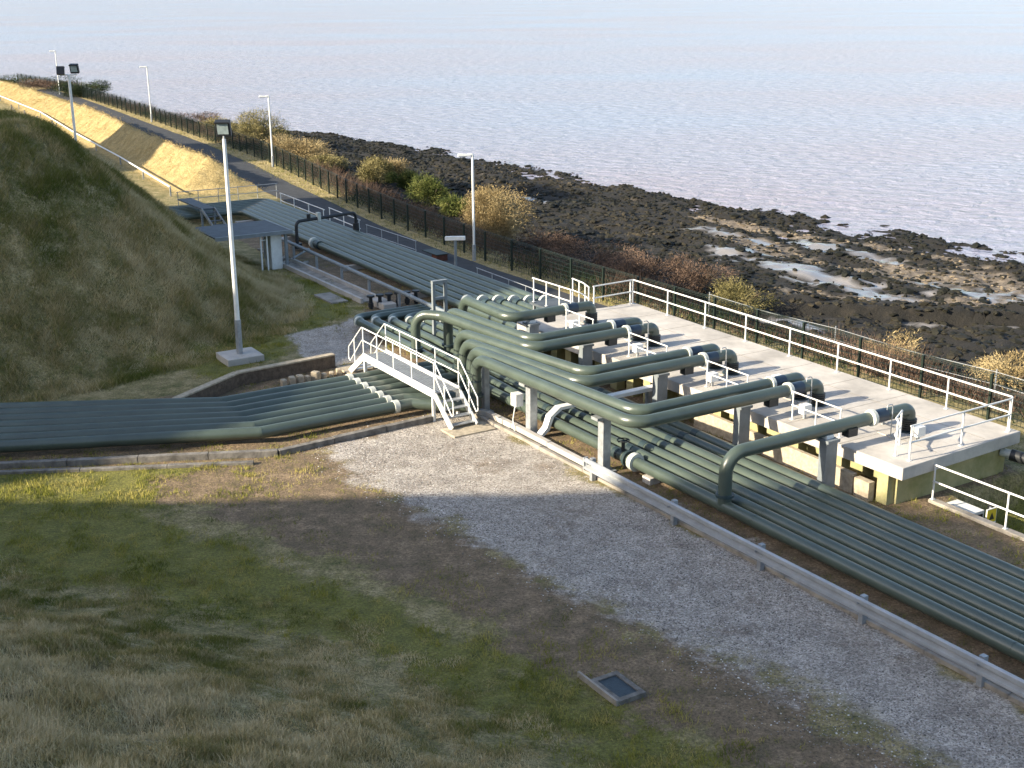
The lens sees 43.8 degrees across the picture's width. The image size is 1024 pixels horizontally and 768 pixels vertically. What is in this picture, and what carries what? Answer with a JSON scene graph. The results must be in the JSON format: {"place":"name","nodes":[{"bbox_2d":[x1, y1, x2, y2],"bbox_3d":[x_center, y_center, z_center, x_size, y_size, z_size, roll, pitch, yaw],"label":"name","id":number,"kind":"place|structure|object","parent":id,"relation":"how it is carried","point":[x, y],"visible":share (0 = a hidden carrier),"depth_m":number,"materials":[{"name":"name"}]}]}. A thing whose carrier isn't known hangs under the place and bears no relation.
{"place":"outdoors","nodes":[
{"label":"outdoors","id":0,"kind":"place"},
{"bbox_2d":[37,89,607,308],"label":"road","id":1,"kind":"structure","parent":0,"point":[249,172],"depth_m":96.01,"materials":[{"name":"grey asphalt"}]},
{"bbox_2d":[0,79,1023,767],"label":"ground","id":2,"kind":"structure","parent":0,"point":[408,549],"depth_m":35.91,"materials":[{"name":"green plant"}]},
{"bbox_2d":[14,77,86,88],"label":"bush","id":3,"kind":"object","parent":2,"relation":"on","point":[43,84],"visible":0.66,"depth_m":200.33,"materials":[{"name":"green plant"}]},
{"bbox_2d":[56,63,79,139],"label":"floodlight column","id":4,"kind":"structure","parent":2,"relation":"on","point":[73,67],"depth_m":121.83,"materials":[{"name":"grey metal"}]},
{"bbox_2d":[45,79,112,96],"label":"bush","id":5,"kind":"object","parent":2,"relation":"on","point":[76,90],"visible":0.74,"depth_m":187.30,"materials":[{"name":"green plant"}]},
{"bbox_2d":[0,96,171,195],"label":"boundary rail","id":6,"kind":"object","parent":2,"relation":"on","point":[120,157],"visible":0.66,"depth_m":119.71,"materials":[{"name":"metal"}]},
{"bbox_2d":[0,460,253,474],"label":"timber edging","id":7,"kind":"object","parent":2,"relation":"on","point":[129,467],"visible":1,"depth_m":41.73,"materials":[{"name":"grey wood"}]},
{"bbox_2d":[0,81,267,195],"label":"grassy embankment","id":8,"kind":"structure","parent":2,"relation":"on","point":[90,107],"depth_m":127.12,"materials":[{"name":"plant"}]},
{"bbox_2d":[0,107,318,402],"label":"grass mound","id":9,"kind":"object","parent":2,"relation":"on","point":[203,244],"depth_m":56.31,"materials":[{"name":"green plant"}]},
{"bbox_2d":[171,110,222,126],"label":"bush","id":10,"kind":"object","parent":2,"relation":"on","point":[208,114],"visible":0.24,"depth_m":196.27,"materials":[{"name":"brown plant"}]},
{"bbox_2d":[178,198,225,226],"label":"footbridge","id":11,"kind":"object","parent":2,"relation":"on","point":[201,206],"visible":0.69,"depth_m":84.20,"materials":[{"name":"grey paint"}]},
{"bbox_2d":[0,414,432,468],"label":"timber edging","id":12,"kind":"object","parent":2,"relation":"on","point":[213,455],"visible":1,"depth_m":42.60,"materials":[{"name":"wood"}]},
{"bbox_2d":[0,360,438,407],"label":"pipeline","id":13,"kind":"object","parent":2,"relation":"on","point":[350,376],"visible":0.5,"depth_m":47.04,"materials":[{"name":"paint"}]},
{"bbox_2d":[0,364,441,413],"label":"pipeline","id":14,"kind":"object","parent":2,"relation":"on","point":[353,381],"visible":0.51,"depth_m":46.48,"materials":[{"name":"paint"}]},
{"bbox_2d":[0,369,445,419],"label":"pipeline","id":15,"kind":"object","parent":2,"relation":"on","point":[361,385],"visible":0.46,"depth_m":45.92,"materials":[{"name":"paint"}]},
{"bbox_2d":[0,372,457,426],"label":"pipeline","id":16,"kind":"object","parent":2,"relation":"on","point":[451,377],"visible":0.47,"depth_m":45.39,"materials":[{"name":"paint"}]},
{"bbox_2d":[0,382,465,432],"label":"pipeline","id":17,"kind":"object","parent":2,"relation":"on","point":[102,425],"visible":0.45,"depth_m":44.79,"materials":[{"name":"paint"}]},
{"bbox_2d":[0,390,467,439],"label":"pipeline","id":18,"kind":"object","parent":2,"relation":"on","point":[145,429],"visible":0.45,"depth_m":44.26,"materials":[{"name":"paint"}]},
{"bbox_2d":[0,398,476,452],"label":"pipeline","id":19,"kind":"object","parent":2,"relation":"on","point":[167,437],"visible":0.83,"depth_m":43.67,"materials":[{"name":"paint"}]},
{"bbox_2d":[214,119,263,366],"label":"floodlight column","id":20,"kind":"structure","parent":2,"relation":"on","point":[239,355],"depth_m":53.06,"materials":[{"name":"metal"}]},
{"bbox_2d":[194,220,309,269],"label":"shelter","id":21,"kind":"object","parent":2,"relation":"on","point":[270,232],"visible":0.86,"depth_m":71.08,"materials":[{"name":"grey paint"}]},
{"bbox_2d":[172,353,334,397],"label":"brick wall","id":22,"kind":"structure","parent":2,"relation":"on","point":[221,385],"depth_m":50.85,"materials":[{"name":"brick"}]},
{"bbox_2d":[229,107,292,145],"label":"bush","id":23,"kind":"object","parent":2,"relation":"on","point":[256,123],"visible":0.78,"depth_m":170.13,"materials":[{"name":"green plant"}]},
{"bbox_2d":[257,131,335,160],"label":"bush","id":24,"kind":"object","parent":2,"relation":"on","point":[303,149],"visible":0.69,"depth_m":151.94,"materials":[{"name":"yellow plant"}]},
{"bbox_2d":[298,152,353,171],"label":"bush","id":25,"kind":"object","parent":2,"relation":"on","point":[333,161],"visible":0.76,"depth_m":148.13,"materials":[{"name":"brown plant"}]},
{"bbox_2d":[283,258,376,303],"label":"concrete channel","id":26,"kind":"object","parent":2,"relation":"on","point":[340,286],"visible":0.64,"depth_m":67.72,"materials":[{"name":"grey concrete"}]},
{"bbox_2d":[314,292,347,303],"bbox_3d":[-9.156,-4.329,64.457,0.900,0.110,2.200,-11,20,-30],"label":"concrete plate","id":27,"kind":"object","parent":2,"relation":"on","point":[329,297],"visible":1,"depth_m":64.24,"materials":[{"name":"grey concrete"}]},
{"bbox_2d":[235,220,428,298],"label":"pipe sleepers","id":28,"kind":"object","parent":2,"relation":"on","point":[352,266],"visible":0.06,"depth_m":71.14,"materials":[{"name":"concrete"}]},
{"bbox_2d":[175,206,518,311],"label":"pipeline","id":29,"kind":"object","parent":2,"relation":"on","point":[485,299],"visible":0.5,"depth_m":70.69,"materials":[{"name":"paint"}]},
{"bbox_2d":[178,208,516,322],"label":"pipeline","id":30,"kind":"object","parent":2,"relation":"on","point":[427,284],"visible":0.41,"depth_m":71.59,"materials":[{"name":"paint"}]},
{"bbox_2d":[179,210,516,328],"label":"pipeline","id":31,"kind":"object","parent":2,"relation":"on","point":[314,242],"visible":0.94,"depth_m":69.69,"materials":[{"name":"paint"}]},
{"bbox_2d":[170,204,529,311],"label":"pipeline","id":32,"kind":"object","parent":2,"relation":"on","point":[499,299],"visible":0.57,"depth_m":70.16,"materials":[{"name":"paint"}]},
{"bbox_2d":[169,200,537,302],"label":"pipeline","id":33,"kind":"object","parent":2,"relation":"on","point":[528,298],"visible":0.42,"depth_m":71.85,"materials":[{"name":"paint"}]},
{"bbox_2d":[0,555,709,767],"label":"grass","id":34,"kind":"structure","parent":2,"relation":"on","point":[28,733],"depth_m":24.79,"materials":[{"name":"green plant"}]},
{"bbox_2d":[172,202,538,309],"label":"pipeline","id":35,"kind":"object","parent":2,"relation":"on","point":[515,299],"visible":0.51,"depth_m":70.50,"materials":[{"name":"paint"}]},
{"bbox_2d":[168,198,550,299],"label":"pipeline","id":36,"kind":"object","parent":2,"relation":"on","point":[470,273],"visible":0.4,"depth_m":72.24,"materials":[{"name":"paint"}]},
{"bbox_2d":[295,211,358,248],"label":"loop pipe","id":37,"kind":"object","parent":36,"relation":"attached to","point":[318,217],"visible":0.91,"depth_m":76.89,"materials":[{"name":"black metal"}]},
{"bbox_2d":[281,237,443,310],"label":"pipe","id":38,"kind":"object","parent":2,"relation":"on","point":[390,287],"visible":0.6,"depth_m":65.76,"materials":[{"name":"grey metal"}]},
{"bbox_2d":[355,154,397,183],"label":"bush","id":39,"kind":"object","parent":2,"relation":"on","point":[377,168],"visible":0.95,"depth_m":138.78,"materials":[{"name":"yellow plant"}]},
{"bbox_2d":[373,297,395,309],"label":"concrete block","id":40,"kind":"structure","parent":2,"relation":"on","point":[384,304],"depth_m":62.33,"materials":[{"name":"grey concrete"}]},
{"bbox_2d":[76,95,698,323],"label":"grass verge","id":41,"kind":"object","parent":2,"relation":"on","point":[317,193],"depth_m":91.50,"materials":[{"name":"green plant"}]},
{"bbox_2d":[372,156,410,179],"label":"bush","id":42,"kind":"object","parent":2,"relation":"on","point":[399,166],"visible":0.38,"depth_m":142.32,"materials":[{"name":"brown plant"}]},
{"bbox_2d":[384,168,418,187],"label":"bush","id":43,"kind":"object","parent":2,"relation":"on","point":[402,178],"visible":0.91,"depth_m":135.38,"materials":[{"name":"green plant"}]},
{"bbox_2d":[348,323,478,429],"bbox_3d":[-3.929,-0.505,48.511,1.100,2.273,8.770,-11,20,-30],"label":"pipe stile","id":44,"kind":"object","parent":2,"relation":"on","point":[419,378],"visible":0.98,"depth_m":47.48,"materials":[{"name":"white paint"}]},
{"bbox_2d":[401,171,455,206],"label":"bush","id":45,"kind":"object","parent":2,"relation":"on","point":[431,189],"visible":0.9,"depth_m":122.39,"materials":[{"name":"green plant"}]},
{"bbox_2d":[431,279,447,335],"bbox_3d":[-3.164,-3.134,55.876,0.720,2.900,0.190,-11,20,-30],"label":"goalpost frame","id":46,"kind":"object","parent":2,"relation":"on","point":[443,297],"visible":0.68,"depth_m":55.61,"materials":[{"name":"grey paint"}]},
{"bbox_2d":[435,191,469,216],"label":"bush","id":47,"kind":"object","parent":2,"relation":"on","point":[451,206],"visible":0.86,"depth_m":116.88,"materials":[{"name":"green plant"}]},
{"bbox_2d":[457,153,475,260],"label":"street lamp","id":48,"kind":"object","parent":2,"relation":"on","point":[473,207],"visible":0.98,"depth_m":72.20,"materials":[{"name":"metal"}]},
{"bbox_2d":[441,421,495,437],"bbox_3d":[-1.545,1.629,45.252,1.700,0.100,1.000,-11,20,-30],"label":"concrete pad","id":49,"kind":"object","parent":2,"relation":"on","point":[466,429],"visible":1,"depth_m":45.14,"materials":[{"name":"concrete"}]},
{"bbox_2d":[481,367,493,411],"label":"steel column","id":50,"kind":"structure","parent":2,"relation":"on","point":[485,387],"depth_m":46.81,"materials":[{"name":"grey metal"}]},
{"bbox_2d":[456,182,537,245],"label":"bush","id":51,"kind":"object","parent":2,"relation":"on","point":[494,214],"visible":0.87,"depth_m":101.75,"materials":[{"name":"yellow plant"}]},
{"bbox_2d":[0,252,1023,767],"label":"grass flat","id":52,"kind":"object","parent":2,"relation":"on","point":[222,586],"depth_m":34.60,"materials":[{"name":"green plant"}]},
{"bbox_2d":[17,73,1023,427],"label":"security fence","id":53,"kind":"object","parent":2,"relation":"on","point":[357,197],"visible":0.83,"depth_m":68.54,"materials":[{"name":"black metal"}]},
{"bbox_2d":[511,382,538,432],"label":"steel column","id":54,"kind":"structure","parent":2,"relation":"on","point":[531,406],"depth_m":44.57,"materials":[{"name":"grey metal"}]},
{"bbox_2d":[66,87,1023,422],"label":"bank scrub","id":55,"kind":"object","parent":2,"relation":"on","point":[580,278],"visible":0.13,"depth_m":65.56,"materials":[{"name":"plant"}]},
{"bbox_2d":[503,223,587,258],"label":"bush","id":56,"kind":"object","parent":2,"relation":"on","point":[542,242],"visible":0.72,"depth_m":101.47,"materials":[{"name":"brown plant"}]},
{"bbox_2d":[530,298,568,308],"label":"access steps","id":57,"kind":"structure","parent":2,"relation":"on","point":[551,302],"depth_m":58.24,"materials":[{"name":"metal"}]},
{"bbox_2d":[532,277,571,306],"bbox_3d":[1.772,-3.947,56.998,0.124,1.150,3.014,-12,20,-32],"label":"handrail","id":58,"kind":"object","parent":57,"relation":"on","point":[546,293],"visible":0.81,"depth_m":57.08,"materials":[{"name":"metal"}]},
{"bbox_2d":[579,343,593,365],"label":"steel column","id":59,"kind":"structure","parent":2,"relation":"on","point":[585,354],"depth_m":49.19,"materials":[{"name":"grey metal"}]},
{"bbox_2d":[529,234,649,276],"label":"bush","id":60,"kind":"object","parent":2,"relation":"on","point":[603,256],"visible":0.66,"depth_m":94.31,"materials":[{"name":"brown plant"}]},
{"bbox_2d":[537,384,651,436],"bbox_3d":[3.167,0.966,45.544,5.381,1.120,0.350,-11,20,-30],"label":"cable duct","id":61,"kind":"object","parent":2,"relation":"on","point":[551,414],"visible":0.62,"depth_m":44.72,"materials":[{"name":"grey metal"}]},
{"bbox_2d":[591,415,616,471],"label":"steel column","id":62,"kind":"structure","parent":2,"relation":"on","point":[604,438],"depth_m":40.93,"materials":[{"name":"grey metal"}]},
{"bbox_2d":[190,120,1023,406],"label":"shore rocks","id":63,"kind":"object","parent":2,"relation":"on","point":[897,323],"visible":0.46,"depth_m":109.82,"materials":[{"name":"black stone"}]},
{"bbox_2d":[577,670,645,706],"bbox_3d":[2.226,6.792,28.610,0.810,0.290,1.500,-11,20,-30],"label":"inspection cover","id":64,"kind":"object","parent":2,"relation":"on","point":[616,688],"visible":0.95,"depth_m":28.39,"materials":[{"name":"concrete"}]},
{"bbox_2d":[590,244,696,289],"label":"bush","id":65,"kind":"object","parent":2,"relation":"on","point":[630,266],"visible":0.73,"depth_m":87.86,"materials":[{"name":"brown plant"}]},
{"bbox_2d":[276,290,1023,652],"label":"grass tufts","id":66,"kind":"object","parent":2,"relation":"on","point":[864,500],"visible":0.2,"depth_m":37.39,"materials":[{"name":"green plant"}]},
{"bbox_2d":[652,372,669,402],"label":"steel column","id":67,"kind":"structure","parent":2,"relation":"on","point":[659,387],"depth_m":45.45,"materials":[{"name":"grey metal"}]},
{"bbox_2d":[301,410,1023,767],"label":"gravel","id":68,"kind":"structure","parent":2,"relation":"on","point":[669,596],"depth_m":33.22,"materials":[{"name":"grey gravel"}]},
{"bbox_2d":[353,304,1023,662],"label":"pipeline","id":69,"kind":"object","parent":2,"relation":"on","point":[655,474],"visible":0.91,"depth_m":35.64,"materials":[{"name":"paint"}]},
{"bbox_2d":[370,304,1023,644],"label":"pipeline","id":70,"kind":"object","parent":2,"relation":"on","point":[953,604],"visible":0.61,"depth_m":35.90,"materials":[{"name":"paint"}]},
{"bbox_2d":[657,252,741,295],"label":"bush","id":71,"kind":"object","parent":2,"relation":"on","point":[692,277],"visible":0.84,"depth_m":87.19,"materials":[{"name":"brown plant"}]},
{"bbox_2d":[387,306,1023,630],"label":"pipeline","id":72,"kind":"object","parent":2,"relation":"on","point":[962,595],"visible":0.65,"depth_m":36.55,"materials":[{"name":"paint"}]},
{"bbox_2d":[404,308,1023,617],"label":"pipeline","id":73,"kind":"object","parent":2,"relation":"on","point":[993,597],"visible":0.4,"depth_m":35.88,"materials":[{"name":"paint"}]},
{"bbox_2d":[423,309,1023,604],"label":"pipeline","id":74,"kind":"object","parent":2,"relation":"on","point":[1007,591],"visible":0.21,"depth_m":36.02,"materials":[{"name":"paint"}]},
{"bbox_2d":[436,320,1023,592],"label":"pipeline","id":75,"kind":"object","parent":2,"relation":"on","point":[952,555],"visible":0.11,"depth_m":36.39,"materials":[{"name":"paint"}]},
{"bbox_2d":[732,405,752,444],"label":"steel column","id":76,"kind":"structure","parent":2,"relation":"on","point":[741,425],"depth_m":41.95,"materials":[{"name":"grey metal"}]},
{"bbox_2d":[705,273,783,314],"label":"bush","id":77,"kind":"object","parent":2,"relation":"on","point":[730,290],"visible":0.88,"depth_m":83.08,"materials":[{"name":"green plant"}]},
{"bbox_2d":[473,408,1023,698],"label":"kerb","id":78,"kind":"structure","parent":2,"relation":"on","point":[546,443],"depth_m":43.92,"materials":[{"name":"concrete"}]},
{"bbox_2d":[474,413,1023,707],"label":"kerb","id":79,"kind":"structure","parent":2,"relation":"on","point":[989,685],"depth_m":33.16,"materials":[{"name":"concrete"}]},
{"bbox_2d":[517,303,1020,504],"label":"concrete platform","id":80,"kind":"structure","parent":2,"relation":"on","point":[868,451],"depth_m":42.39,"materials":[{"name":"concrete"}]},
{"bbox_2d":[458,296,598,332],"bbox_3d":[0.423,-2.373,53.369,6.157,2.084,3.058,3,18,11],"label":"raised pipeline","id":81,"kind":"object","parent":80,"relation":"on","point":[548,314],"visible":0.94,"depth_m":52.79,"materials":[{"name":"paint"}]},
{"bbox_2d":[409,310,661,358],"bbox_3d":[0.388,-1.259,49.877,10.520,2.134,4.378,4,18,13],"label":"raised pipeline","id":82,"kind":"object","parent":80,"relation":"on","point":[609,337],"visible":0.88,"depth_m":49.40,"materials":[{"name":"paint"}]},
{"bbox_2d":[442,308,646,352],"bbox_3d":[0.805,-1.523,50.712,8.649,2.134,4.001,4,18,14],"label":"raised pipeline","id":83,"kind":"object","parent":80,"relation":"on","point":[448,344],"visible":0.55,"depth_m":50.12,"materials":[{"name":"paint"}]},
{"bbox_2d":[452,330,723,374],"bbox_3d":[2.265,-0.334,46.858,10.594,2.134,4.569,4,18,14],"label":"raised pipeline","id":84,"kind":"object","parent":80,"relation":"on","point":[462,336],"visible":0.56,"depth_m":46.05,"materials":[{"name":"paint"}]},
{"bbox_2d":[457,339,740,386],"bbox_3d":[2.732,0.025,45.692,10.663,2.134,4.827,3,18,11],"label":"raised pipeline","id":85,"kind":"object","parent":80,"relation":"on","point":[685,365],"visible":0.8,"depth_m":45.12,"materials":[{"name":"paint"}]},
{"bbox_2d":[464,347,808,414],"bbox_3d":[3.414,0.722,43.437,12.625,2.134,5.656,5,18,18],"label":"raised pipeline","id":86,"kind":"object","parent":80,"relation":"on","point":[659,406],"visible":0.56,"depth_m":42.14,"materials":[{"name":"paint"}]},
{"bbox_2d":[470,355,826,427],"bbox_3d":[3.766,1.055,42.359,12.767,2.134,6.016,5,18,16],"label":"raised pipeline","id":87,"kind":"object","parent":80,"relation":"on","point":[769,397],"visible":0.9,"depth_m":41.55,"materials":[{"name":"paint"}]},
{"bbox_2d":[715,403,916,511],"bbox_3d":[9.421,2.092,38.886,7.943,2.134,0.667,-10,20,-28],"label":"raised pipeline","id":88,"kind":"object","parent":80,"relation":"on","point":[847,427],"visible":0.86,"depth_m":38.12,"materials":[{"name":"paint"}]},
{"bbox_2d":[790,391,842,437],"bbox_3d":[9.723,0.967,40.775,0.120,0.994,2.220,-11,20,-30],"label":"handrail","id":89,"kind":"object","parent":80,"relation":"on","point":[815,412],"visible":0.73,"depth_m":40.77,"materials":[{"name":"metal"}]},
{"bbox_2d":[631,279,1013,430],"bbox_3d":[10.616,-1.597,48.721,0.121,1.150,20.286,-11,20,-29],"label":"handrail","id":90,"kind":"object","parent":80,"relation":"on","point":[790,342],"visible":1,"depth_m":46.74,"materials":[{"name":"metal"}]},
{"bbox_2d":[892,410,902,456],"bbox_3d":[11.726,1.505,38.734,0.202,1.150,1.352,6,19,21],"label":"handrail","id":91,"kind":"object","parent":80,"relation":"on","point":[898,429],"visible":1,"depth_m":38.46,"materials":[{"name":"metal"}]},
{"bbox_2d":[906,398,1012,461],"bbox_3d":[13.785,1.375,39.099,4.724,1.150,0.123,-11,20,-31],"label":"handrail","id":92,"kind":"object","parent":80,"relation":"on","point":[961,429],"visible":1,"depth_m":39.01,"materials":[{"name":"metal"}]},
{"bbox_2d":[999,448,1023,464],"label":"outlet pipe","id":93,"kind":"object","parent":80,"relation":"attached to","point":[1014,455],"visible":0.93,"depth_m":40.25,"materials":[{"name":"black metal"}]},
{"bbox_2d":[583,456,1023,697],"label":"crash barrier","id":94,"kind":"object","parent":2,"relation":"on","point":[982,667],"visible":1,"depth_m":31.96,"materials":[{"name":"metal"}]},
{"bbox_2d":[589,386,1023,580],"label":"pipeline","id":95,"kind":"object","parent":2,"relation":"on","point":[967,550],"visible":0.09,"depth_m":37.03,"materials":[{"name":"paint"}]},
{"bbox_2d":[815,434,840,487],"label":"steel column","id":96,"kind":"structure","parent":2,"relation":"on","point":[827,459],"depth_m":38.79,"materials":[{"name":"grey metal"}]},
{"bbox_2d":[689,215,1023,391],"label":"shore shingle","id":97,"kind":"object","parent":2,"relation":"on","point":[926,273],"visible":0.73,"depth_m":99.88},
{"bbox_2d":[708,292,1023,399],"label":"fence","id":98,"kind":"object","parent":2,"relation":"on","point":[996,371],"visible":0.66,"depth_m":52.43,"materials":[{"name":"metal"}]},
{"bbox_2d":[858,328,927,364],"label":"bush","id":99,"kind":"object","parent":2,"relation":"on","point":[909,341],"visible":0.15,"depth_m":67.16,"materials":[{"name":"yellow plant"}]},
{"bbox_2d":[946,499,993,516],"bbox_3d":[13.723,4.077,38.933,0.950,1.250,1.450,-11,20,-30],"label":"cabinet","id":100,"kind":"object","parent":2,"relation":"on","point":[968,507],"visible":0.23,"depth_m":38.84,"materials":[{"name":"white paint"}]},
{"bbox_2d":[928,498,1023,540],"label":"retaining wall","id":101,"kind":"structure","parent":2,"relation":"on","point":[981,520],"depth_m":37.16,"materials":[{"name":"concrete"}]},
{"bbox_2d":[929,464,1023,529],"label":"handrail","id":102,"kind":"object","parent":101,"relation":"on","point":[977,498],"visible":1,"depth_m":36.98,"materials":[{"name":"metal"}]},
{"bbox_2d":[962,348,1023,390],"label":"bush","id":103,"kind":"object","parent":2,"relation":"on","point":[993,365],"visible":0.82,"depth_m":67.34,"materials":[{"name":"yellow plant"}]},
{"bbox_2d":[0,0,1023,262],"bbox_3d":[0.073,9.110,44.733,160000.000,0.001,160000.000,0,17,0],"label":"sea","id":104,"kind":"structure","parent":0,"point":[862,116],"depth_m":302.77,"materials":[{"name":"liquid"}]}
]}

